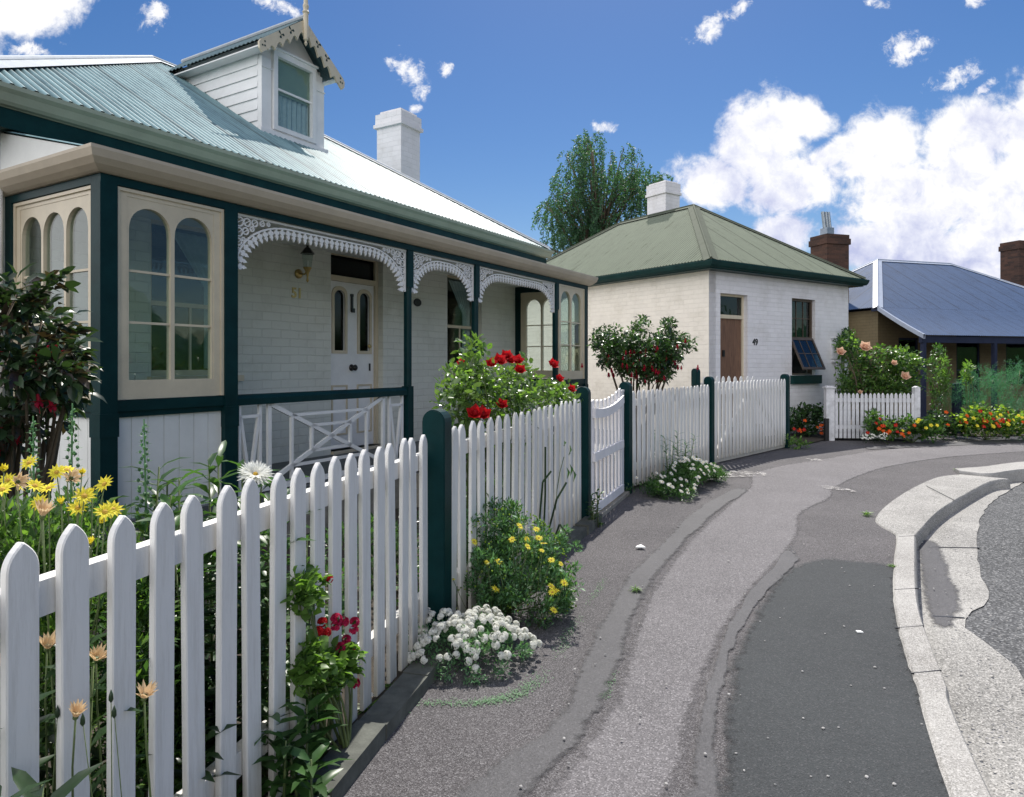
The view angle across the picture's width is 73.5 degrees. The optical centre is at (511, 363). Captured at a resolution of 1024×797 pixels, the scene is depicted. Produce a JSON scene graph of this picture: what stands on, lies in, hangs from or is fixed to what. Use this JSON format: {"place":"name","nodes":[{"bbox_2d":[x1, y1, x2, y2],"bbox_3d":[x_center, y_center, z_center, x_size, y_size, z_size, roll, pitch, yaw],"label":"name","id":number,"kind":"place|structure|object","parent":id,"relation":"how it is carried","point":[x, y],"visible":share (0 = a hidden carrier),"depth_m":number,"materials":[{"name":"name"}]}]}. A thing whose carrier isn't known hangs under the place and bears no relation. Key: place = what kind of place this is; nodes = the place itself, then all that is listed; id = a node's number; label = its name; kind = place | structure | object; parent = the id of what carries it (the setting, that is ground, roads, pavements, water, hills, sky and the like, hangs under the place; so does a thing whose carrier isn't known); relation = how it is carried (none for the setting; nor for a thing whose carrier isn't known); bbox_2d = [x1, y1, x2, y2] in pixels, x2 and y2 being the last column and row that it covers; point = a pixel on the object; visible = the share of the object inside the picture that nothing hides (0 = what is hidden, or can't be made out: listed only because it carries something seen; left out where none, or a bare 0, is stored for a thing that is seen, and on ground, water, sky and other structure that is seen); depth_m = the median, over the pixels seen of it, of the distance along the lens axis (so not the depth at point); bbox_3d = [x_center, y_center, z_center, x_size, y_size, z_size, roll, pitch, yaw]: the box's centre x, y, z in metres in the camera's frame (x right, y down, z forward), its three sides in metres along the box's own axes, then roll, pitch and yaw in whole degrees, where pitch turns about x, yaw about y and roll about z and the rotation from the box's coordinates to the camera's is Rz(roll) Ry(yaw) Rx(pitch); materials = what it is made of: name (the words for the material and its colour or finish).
{"place":"outdoors","nodes":[
{"label":"outdoors","id":0,"kind":"place"},
{"bbox_2d":[39,458,650,796],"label":"garden soil","id":1,"kind":"structure","parent":0,"point":[361,714],"depth_m":3.75,"materials":[{"name":"brown soil"}]},
{"bbox_2d":[21,416,46,621],"bbox_3d":[-1.548,0.809,2.207,0.216,1.282,0.205,0,0,13],"label":"flower spike","id":2,"kind":"object","parent":1,"relation":"on","point":[31,443],"visible":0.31,"depth_m":2.20,"materials":[{"name":"green plant"}]},
{"bbox_2d":[35,497,55,790],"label":"faded daisy","id":3,"kind":"object","parent":1,"relation":"on","point":[44,509],"visible":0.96,"depth_m":1.65,"materials":[{"name":"beige plant"}]},
{"bbox_2d":[39,629,55,796],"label":"faded daisy","id":4,"kind":"object","parent":1,"relation":"on","point":[47,642],"visible":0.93,"depth_m":1.63,"materials":[{"name":"beige plant"}]},
{"bbox_2d":[0,689,102,796],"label":"leafy plant","id":5,"kind":"object","parent":1,"relation":"on","point":[26,783],"visible":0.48,"depth_m":1.30,"materials":[{"name":"green plant"}]},
{"bbox_2d":[0,262,106,518],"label":"fuchsia bush","id":6,"kind":"object","parent":1,"relation":"on","point":[40,385],"visible":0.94,"depth_m":2.66,"materials":[{"name":"green plant"}]},
{"bbox_2d":[50,403,105,637],"bbox_3d":[-1.375,0.787,2.161,0.204,1.325,0.175,0,0,-30],"label":"flower spike","id":7,"kind":"object","parent":1,"relation":"on","point":[72,452],"visible":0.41,"depth_m":2.15,"materials":[{"name":"green plant"}]},
{"bbox_2d":[69,699,86,796],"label":"faded daisy","id":8,"kind":"object","parent":1,"relation":"on","point":[77,709],"visible":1,"depth_m":1.42,"materials":[{"name":"beige plant"}]},
{"bbox_2d":[52,690,121,796],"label":"buds","id":9,"kind":"object","parent":1,"relation":"on","point":[82,718],"visible":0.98,"depth_m":1.47,"materials":[{"name":"green plant"}]},
{"bbox_2d":[39,623,151,796],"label":"leafy plant","id":10,"kind":"object","parent":1,"relation":"on","point":[100,733],"visible":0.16,"depth_m":1.67,"materials":[{"name":"green plant"}]},
{"bbox_2d":[89,643,106,796],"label":"faded daisy","id":11,"kind":"object","parent":1,"relation":"on","point":[97,654],"visible":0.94,"depth_m":1.67,"materials":[{"name":"beige plant"}]},
{"bbox_2d":[0,454,215,796],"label":"daisy bush","id":12,"kind":"object","parent":1,"relation":"on","point":[15,526],"visible":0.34,"depth_m":1.88,"materials":[{"name":"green plant"}]},
{"bbox_2d":[135,419,154,783],"bbox_3d":[-1.234,0.818,2.301,0.219,1.264,0.216,0,0,24],"label":"flower spike","id":13,"kind":"object","parent":1,"relation":"on","point":[145,492],"visible":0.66,"depth_m":2.30,"materials":[{"name":"green plant"}]},
{"bbox_2d":[137,679,158,796],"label":"faded daisy","id":14,"kind":"object","parent":1,"relation":"on","point":[146,692],"visible":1,"depth_m":1.50,"materials":[{"name":"beige plant"}]},
{"bbox_2d":[39,569,276,796],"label":"leafy plant","id":15,"kind":"object","parent":1,"relation":"on","point":[212,728],"visible":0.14,"depth_m":2.15,"materials":[{"name":"green plant"}]},
{"bbox_2d":[88,457,237,783],"bbox_3d":[-1.161,0.885,2.293,0.555,1.132,0.536,0,0,0],"label":"leafy plant","id":16,"kind":"object","parent":1,"relation":"on","point":[178,579],"visible":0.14,"depth_m":2.30,"materials":[{"name":"green plant"}]},
{"bbox_2d":[136,554,287,663],"bbox_3d":[-1.500,1.227,3.382,0.930,0.602,0.933,0,0,0],"label":"garden shrub","id":17,"kind":"object","parent":1,"relation":"on","point":[206,638],"visible":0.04,"depth_m":3.37,"materials":[{"name":"green plant"}]},
{"bbox_2d":[118,440,330,718],"bbox_3d":[-1.041,0.876,2.345,0.779,1.148,0.632,0,0,33],"label":"leafy plant","id":18,"kind":"object","parent":1,"relation":"on","point":[214,486],"visible":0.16,"depth_m":2.41,"materials":[{"name":"green plant"}]},
{"bbox_2d":[180,615,288,729],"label":"leafy plant","id":19,"kind":"object","parent":1,"relation":"on","point":[212,673],"depth_m":2.51,"materials":[{"name":"green plant"}]},
{"bbox_2d":[201,459,309,774],"bbox_3d":[-0.954,0.903,2.518,0.522,1.095,0.551,0,0,0],"label":"leafy plant","id":20,"kind":"object","parent":1,"relation":"on","point":[266,498],"visible":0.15,"depth_m":2.45,"materials":[{"name":"green plant"}]},
{"bbox_2d":[204,460,309,775],"bbox_3d":[-0.865,0.889,2.481,0.344,1.122,0.546,0,0,13],"label":"dahlia","id":21,"kind":"object","parent":1,"relation":"on","point":[257,472],"visible":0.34,"depth_m":2.35,"materials":[{"name":"white plant"}]},
{"bbox_2d":[0,0,597,577],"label":"cottage","id":22,"kind":"structure","parent":1,"relation":"on","point":[180,216],"depth_m":6.67,"materials":[{"name":"brick"}]},
{"bbox_2d":[147,219,243,380],"bbox_3d":[-2.943,-0.550,6.292,0.278,1.440,0.930,0,0,31],"label":"window","id":23,"kind":"structure","parent":22,"relation":"in","point":[195,248],"depth_m":6.37,"materials":[{"name":"clear glass"}]},
{"bbox_2d":[271,47,318,143],"bbox_3d":[-2.768,-3.373,8.684,0.136,1.005,0.720,0,0,31],"label":"dormer window","id":24,"kind":"structure","parent":22,"relation":"in","point":[293,90],"depth_m":8.70,"materials":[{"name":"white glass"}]},
{"bbox_2d":[291,287,300,297],"bbox_3d":[-2.282,-0.746,7.241,0.012,0.110,0.118,0,0,31],"label":"house number","id":25,"kind":"object","parent":22,"relation":"attached to","point":[294,292],"visible":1,"depth_m":7.23,"materials":[{"name":"gold metal"}]},
{"bbox_2d":[294,245,313,282],"bbox_3d":[-2.176,-1.060,7.214,0.215,0.420,0.150,0,0,31],"label":"wall lantern","id":26,"kind":"object","parent":22,"relation":"attached to","point":[299,273],"depth_m":7.19,"materials":[{"name":"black metal"}]},
{"bbox_2d":[331,280,373,449],"bbox_3d":[-1.880,0.018,8.091,0.127,1.933,0.766,0,0,31],"label":"door","id":27,"kind":"structure","parent":22,"relation":"in","point":[352,305],"depth_m":8.12,"materials":[{"name":"white wood"}]},
{"bbox_2d":[414,298,420,305],"bbox_3d":[-1.235,-0.800,8.981,0.015,0.104,0.156,0,0,31],"label":"wall plaque","id":28,"kind":"object","parent":22,"relation":"attached to","point":[417,301],"depth_m":8.96,"materials":[{"name":"black metal"}]},
{"bbox_2d":[447,275,482,375],"bbox_3d":[-0.747,-0.550,9.977,0.278,1.440,0.930,0,0,31],"label":"window","id":29,"kind":"structure","parent":22,"relation":"in","point":[459,290],"depth_m":10.20,"materials":[{"name":"black glass"}]},
{"bbox_2d":[286,547,327,651],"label":"leafy plant","id":30,"kind":"object","parent":1,"relation":"on","point":[309,619],"visible":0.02,"depth_m":2.70,"materials":[{"name":"green plant"}]},
{"bbox_2d":[263,534,358,670],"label":"leafy plant","id":31,"kind":"object","parent":1,"relation":"on","point":[326,609],"visible":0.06,"depth_m":3.39,"materials":[{"name":"green plant"}]},
{"bbox_2d":[308,512,418,605],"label":"garden shrub","id":32,"kind":"object","parent":1,"relation":"on","point":[372,548],"visible":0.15,"depth_m":4.24,"materials":[{"name":"green plant"}]},
{"bbox_2d":[357,693,376,714],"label":"weed","id":33,"kind":"object","parent":1,"relation":"on","point":[371,704],"visible":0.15,"depth_m":2.84,"materials":[{"name":"green plant"}]},
{"bbox_2d":[372,509,486,592],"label":"garden shrub","id":34,"kind":"object","parent":1,"relation":"on","point":[397,559],"visible":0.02,"depth_m":4.42,"materials":[{"name":"green plant"}]},
{"bbox_2d":[405,604,542,685],"bbox_3d":[-0.207,1.355,3.349,0.716,0.294,0.580,0,0,0],"label":"alyssum","id":35,"kind":"object","parent":1,"relation":"on","point":[466,625],"visible":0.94,"depth_m":3.25,"materials":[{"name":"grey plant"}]},
{"bbox_2d":[466,473,531,535],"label":"garden shrub","id":36,"kind":"object","parent":1,"relation":"on","point":[494,484],"visible":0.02,"depth_m":5.63,"materials":[{"name":"green plant"}]},
{"bbox_2d":[429,330,582,549],"bbox_3d":[0.054,0.616,5.293,0.537,1.682,3.066,0,0,21],"label":"rose bush","id":37,"kind":"object","parent":1,"relation":"on","point":[468,382],"visible":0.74,"depth_m":4.55,"materials":[{"name":"green plant"}]},
{"bbox_2d":[524,447,599,490],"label":"garden shrub","id":38,"kind":"object","parent":1,"relation":"on","point":[553,467],"visible":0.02,"depth_m":8.08,"materials":[{"name":"green plant"}]},
{"bbox_2d":[581,314,698,473],"bbox_3d":[1.657,0.409,8.860,1.616,2.098,1.076,0,0,0],"label":"fuchsia tree","id":39,"kind":"object","parent":1,"relation":"on","point":[632,357],"visible":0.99,"depth_m":8.63,"materials":[{"name":"green plant"}]},
{"bbox_2d":[0,0,1023,277],"label":"sky","id":40,"kind":"structure","parent":0,"point":[901,121],"materials":[{"name":"blue"}]},
{"bbox_2d":[289,410,1023,796],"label":"footpath","id":41,"kind":"structure","parent":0,"point":[439,750],"depth_m":3.54,"materials":[{"name":"grey asphalt"}]},
{"bbox_2d":[236,664,352,796],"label":"leafy plant","id":42,"kind":"object","parent":41,"relation":"on","point":[305,762],"visible":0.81,"depth_m":2.17,"materials":[{"name":"green plant"}]},
{"bbox_2d":[0,387,601,796],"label":"picket fence","id":43,"kind":"object","parent":41,"relation":"on","point":[72,583],"visible":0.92,"depth_m":2.15,"materials":[{"name":"wood"}]},
{"bbox_2d":[591,388,623,512],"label":"garden gate","id":44,"kind":"structure","parent":43,"relation":"attached to","point":[607,412],"depth_m":6.89,"materials":[{"name":"white wood"}]},
{"bbox_2d":[280,563,367,759],"bbox_3d":[-0.682,1.059,2.404,0.296,0.788,0.539,0,0,41],"label":"geranium","id":45,"kind":"object","parent":41,"relation":"on","point":[322,664],"visible":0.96,"depth_m":2.36,"materials":[{"name":"green plant"}]},
{"bbox_2d":[406,578,619,715],"bbox_3d":[1.008,1.445,5.318,0.828,0.004,5.875,0,0,24],"label":"moss","id":46,"kind":"object","parent":41,"relation":"on","point":[495,699],"visible":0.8,"depth_m":2.97,"materials":[{"name":"green plant"}]},
{"bbox_2d":[453,493,584,630],"bbox_3d":[-0.056,1.128,3.977,0.937,0.734,0.792,0,0,0],"label":"daisy bush","id":47,"kind":"object","parent":41,"relation":"on","point":[505,548],"visible":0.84,"depth_m":3.85,"materials":[{"name":"green plant"}]},
{"bbox_2d":[524,447,570,553],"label":"iris clump","id":48,"kind":"object","parent":41,"relation":"on","point":[559,494],"visible":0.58,"depth_m":4.92,"materials":[{"name":"green plant"}]},
{"bbox_2d":[555,441,575,510],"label":"bindweed","id":49,"kind":"object","parent":41,"relation":"on","point":[567,470],"visible":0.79,"depth_m":5.38,"materials":[{"name":"green plant"}]},
{"bbox_2d":[585,488,604,527],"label":"leafy plant","id":50,"kind":"object","parent":41,"relation":"on","point":[592,514],"visible":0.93,"depth_m":6.03,"materials":[{"name":"green plant"}]},
{"bbox_2d":[456,488,745,796],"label":"asphalt seam","id":51,"kind":"object","parent":41,"relation":"on","point":[525,765],"visible":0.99,"depth_m":3.05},
{"bbox_2d":[630,585,643,591],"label":"weed","id":52,"kind":"object","parent":51,"relation":"on","point":[637,588],"visible":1,"depth_m":4.35,"materials":[{"name":"green plant"}]},
{"bbox_2d":[531,129,673,258],"bbox_3d":[4.229,-4.843,30.996,6.833,12.604,5.055,0,0,0],"label":"birch tree","id":53,"kind":"object","parent":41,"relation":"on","point":[593,218],"visible":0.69,"depth_m":29.90,"materials":[{"name":"green plant"}]},
{"bbox_2d":[598,491,629,517],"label":"gate sill","id":54,"kind":"structure","parent":41,"relation":"on","point":[611,505],"depth_m":6.94,"materials":[{"name":"stone"}]},
{"bbox_2d":[619,376,713,493],"bbox_3d":[2.040,0.843,8.716,0.131,1.315,2.721,0,0,36],"label":"picket fence","id":55,"kind":"object","parent":41,"relation":"on","point":[671,412],"visible":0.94,"depth_m":8.44,"materials":[{"name":"white wood"}]},
{"bbox_2d":[714,380,752,462],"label":"driveway gate","id":56,"kind":"structure","parent":55,"relation":"attached to","point":[727,391],"depth_m":10.24,"materials":[{"name":"white wood"}]},
{"bbox_2d":[624,455,729,501],"bbox_3d":[2.037,1.276,7.924,0.838,0.421,1.722,0,0,39],"label":"white daisy mound","id":57,"kind":"object","parent":41,"relation":"on","point":[677,476],"visible":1,"depth_m":7.64,"materials":[{"name":"green plant"}]},
{"bbox_2d":[660,431,698,472],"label":"leafy plant","id":58,"kind":"object","parent":41,"relation":"on","point":[685,455],"visible":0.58,"depth_m":8.30,"materials":[{"name":"green plant"}]},
{"bbox_2d":[527,180,869,441],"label":"cottage","id":59,"kind":"structure","parent":41,"relation":"on","point":[726,291],"depth_m":14.09,"materials":[{"name":"brick"}]},
{"bbox_2d":[720,318,740,423],"bbox_3d":[4.124,0.146,13.032,0.726,1.988,0.065,0,0,-35],"label":"door","id":60,"kind":"structure","parent":59,"relation":"in","point":[730,329],"depth_m":13.06,"materials":[{"name":"brown wood"}]},
{"bbox_2d":[792,298,825,374],"bbox_3d":[6.082,-0.550,14.205,0.840,1.580,0.426,0,0,-35],"label":"window","id":61,"kind":"structure","parent":59,"relation":"in","point":[805,348],"depth_m":14.27,"materials":[{"name":"black glass"}]},
{"bbox_2d":[691,368,754,446],"bbox_3d":[3.528,0.790,11.367,1.460,1.420,0.120,0,0,-32],"label":"picket fence","id":62,"kind":"object","parent":41,"relation":"on","point":[695,377],"visible":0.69,"depth_m":11.20,"materials":[{"name":"white wood"}]},
{"bbox_2d":[684,548,798,796],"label":"asphalt seam","id":63,"kind":"object","parent":41,"relation":"on","point":[705,771],"visible":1,"depth_m":3.04,"materials":[{"name":"grey asphalt"}]},
{"bbox_2d":[725,471,765,476],"bbox_3d":[2.895,1.436,8.925,0.892,0.001,0.473,0,0,-14],"label":"asphalt stain","id":64,"kind":"object","parent":41,"relation":"on","point":[746,473],"visible":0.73,"depth_m":8.94,"materials":[{"name":"grey asphalt"}]},
{"bbox_2d":[780,374,789,447],"bbox_3d":[4.700,0.840,11.800,0.130,1.320,0.110,0,0,43],"label":"gate post","id":65,"kind":"object","parent":41,"relation":"on","point":[786,377],"visible":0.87,"depth_m":11.75,"materials":[{"name":"green wood"}]},
{"bbox_2d":[752,379,785,453],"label":"driveway gate","id":66,"kind":"structure","parent":65,"relation":"attached to","point":[759,409],"depth_m":11.20,"materials":[{"name":"white wood"}]},
{"bbox_2d":[547,442,1023,796],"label":"asphalt band","id":67,"kind":"object","parent":41,"relation":"on","point":[684,620],"visible":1,"depth_m":4.00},
{"bbox_2d":[784,434,812,449],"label":"weed","id":68,"kind":"object","parent":41,"relation":"on","point":[798,442],"visible":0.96,"depth_m":11.56,"materials":[{"name":"green plant"}]},
{"bbox_2d":[824,418,828,440],"bbox_3d":[5.900,1.250,12.860,0.070,0.440,0.070,0,0,0],"label":"stump post","id":69,"kind":"object","parent":41,"relation":"on","point":[826,429],"visible":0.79,"depth_m":12.82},
{"bbox_2d":[718,559,948,796],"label":"asphalt patch","id":70,"kind":"object","parent":41,"relation":"on","point":[880,737],"visible":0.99,"depth_m":2.94,"materials":[{"name":"grey asphalt"}]},
{"bbox_2d":[822,386,919,441],"bbox_3d":[6.724,0.935,12.837,1.690,1.030,0.182,0,0,6],"label":"picket fence","id":71,"kind":"object","parent":41,"relation":"on","point":[831,399],"visible":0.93,"depth_m":12.81,"materials":[{"name":"white wood"}]},
{"bbox_2d":[858,432,887,443],"bbox_3d":[6.451,1.327,12.230,0.604,0.256,0.364,0,0,0],"label":"lobelia","id":72,"kind":"object","parent":41,"relation":"on","point":[863,436],"visible":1,"depth_m":12.07,"materials":[{"name":"white plant"}]},
{"bbox_2d":[862,408,948,443],"bbox_3d":[7.148,1.147,12.447,1.736,0.718,0.629,0,0,0],"label":"nasturtium","id":73,"kind":"object","parent":41,"relation":"on","point":[929,427],"visible":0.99,"depth_m":12.33,"materials":[{"name":"green plant"}]},
{"bbox_2d":[809,211,1023,416],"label":"cottage","id":74,"kind":"structure","parent":41,"relation":"on","point":[961,314],"depth_m":20.76,"materials":[{"name":"blue metal"}]},
{"bbox_2d":[899,338,917,402],"bbox_3d":[11.582,0.200,20.098,0.750,1.900,0.060,0,0,-17],"label":"window","id":75,"kind":"structure","parent":74,"relation":"in","point":[912,343],"depth_m":20.13,"materials":[{"name":"blue paint"}]},
{"bbox_2d":[956,335,978,404],"bbox_3d":[13.781,0.200,20.775,0.950,2.100,0.060,0,0,-17],"label":"door","id":76,"kind":"structure","parent":74,"relation":"in","point":[969,351],"depth_m":20.77,"materials":[{"name":"blue paint"}]},
{"bbox_2d":[1006,344,1023,383],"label":"window","id":77,"kind":"structure","parent":74,"relation":"in","point":[1012,350],"depth_m":21.34,"materials":[{"name":"blue paint"}]},
{"bbox_2d":[933,353,954,423],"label":"tall shrub","id":78,"kind":"object","parent":41,"relation":"on","point":[944,374],"visible":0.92,"depth_m":13.84,"materials":[{"name":"green plant"}]},
{"bbox_2d":[865,439,1023,448],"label":"asphalt seam","id":79,"kind":"object","parent":41,"relation":"on","point":[977,442],"visible":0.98,"depth_m":12.33,"materials":[{"name":"grey asphalt"}]},
{"bbox_2d":[927,403,968,439],"bbox_3d":[8.303,1.117,13.094,0.982,0.708,0.607,0,0,0],"label":"nasturtium","id":80,"kind":"object","parent":41,"relation":"on","point":[950,428],"visible":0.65,"depth_m":13.00,"materials":[{"name":"green plant"}]},
{"bbox_2d":[958,359,974,436],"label":"tall shrub","id":81,"kind":"object","parent":41,"relation":"on","point":[967,377],"visible":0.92,"depth_m":13.53,"materials":[{"name":"green plant"}]},
{"bbox_2d":[950,400,1023,439],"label":"nasturtium","id":82,"kind":"object","parent":41,"relation":"on","point":[975,419],"visible":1,"depth_m":12.67,"materials":[{"name":"green plant"}]},
{"bbox_2d":[599,429,771,457],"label":"driveway","id":83,"kind":"structure","parent":0,"point":[650,447],"depth_m":12.01,"materials":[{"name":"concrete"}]},
{"bbox_2d":[762,411,1023,443],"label":"garden soil","id":84,"kind":"structure","parent":0,"point":[818,436],"depth_m":13.41,"materials":[{"name":"brown soil"}]},
{"bbox_2d":[790,402,823,436],"bbox_3d":[5.809,1.114,13.553,1.108,0.754,0.931,0,0,0],"label":"nasturtium","id":85,"kind":"object","parent":84,"relation":"on","point":[814,412],"visible":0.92,"depth_m":13.35,"materials":[{"name":"green plant"}]},
{"bbox_2d":[833,326,859,424],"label":"tall shrub","id":86,"kind":"object","parent":84,"relation":"on","point":[855,344],"visible":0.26,"depth_m":14.86,"materials":[{"name":"green plant"}]},
{"bbox_2d":[832,330,930,435],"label":"rose bush","id":87,"kind":"object","parent":84,"relation":"on","point":[901,372],"visible":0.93,"depth_m":13.29,"materials":[{"name":"green plant"}]},
{"bbox_2d":[922,342,951,417],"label":"tall shrub","id":88,"kind":"object","parent":84,"relation":"on","point":[934,364],"visible":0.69,"depth_m":14.27,"materials":[{"name":"green plant"}]},
{"bbox_2d":[952,383,962,432],"bbox_3d":[9.150,0.925,14.100,0.200,1.050,0.200,0,0,0],"label":"garden post","id":89,"kind":"object","parent":84,"relation":"on","point":[955,408],"visible":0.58,"depth_m":14.03,"materials":[{"name":"blue paint"}]},
{"bbox_2d":[938,356,1023,433],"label":"fennel shrub","id":90,"kind":"object","parent":84,"relation":"on","point":[995,383],"visible":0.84,"depth_m":13.85,"materials":[{"name":"green plant"}]},
{"bbox_2d":[965,482,1023,678],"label":"road","id":91,"kind":"structure","parent":0,"point":[1004,603],"depth_m":5.03,"materials":[{"name":"grey asphalt"}]},
{"bbox_2d":[519,462,1023,788],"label":"grit","id":92,"kind":"object","parent":91,"relation":"on","point":[893,783],"visible":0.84,"depth_m":3.05,"materials":[{"name":"grey gravel"}]},
{"bbox_2d":[917,481,1023,796],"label":"gutter apron","id":93,"kind":"object","parent":91,"relation":"on","point":[952,659],"visible":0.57,"depth_m":3.48,"materials":[{"name":"concrete"}]},
{"bbox_2d":[919,540,959,626],"bbox_3d":[3.125,1.554,5.030,0.273,0.001,2.441,0,0,29],"label":"gutter stain","id":94,"kind":"object","parent":93,"relation":"on","point":[940,602],"visible":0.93,"depth_m":4.77,"materials":[{"name":"grey concrete"}]},
{"bbox_2d":[893,534,990,796],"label":"kerb","id":95,"kind":"structure","parent":93,"relation":"on","point":[960,771],"depth_m":3.03,"materials":[{"name":"concrete"}]},
{"bbox_2d":[895,486,953,673],"bbox_3d":[3.349,1.428,5.565,0.364,0.006,5.690,0,0,33],"label":"kerb joint","id":96,"kind":"object","parent":95,"relation":"on","point":[918,588],"visible":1,"depth_m":3.71,"materials":[{"name":"black concrete"}]},
{"bbox_2d":[875,474,1010,547],"bbox_3d":[4.526,1.514,7.362,4.073,0.152,0.706,0,0,-45],"label":"kerb crossing","id":97,"kind":"object","parent":93,"relation":"on","point":[922,511],"visible":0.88,"depth_m":7.16,"materials":[{"name":"concrete"}]},
{"bbox_2d":[935,547,979,618],"bbox_3d":[3.186,1.558,5.055,0.356,0.010,2.072,0,0,36],"label":"gutter joint","id":98,"kind":"object","parent":93,"relation":"on","point":[956,547],"visible":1,"depth_m":5.78,"materials":[{"name":"black concrete"}]},
{"bbox_2d":[955,462,1023,481],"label":"kerb","id":99,"kind":"structure","parent":93,"relation":"on","point":[1013,472],"depth_m":9.05,"materials":[{"name":"concrete"}]}
]}

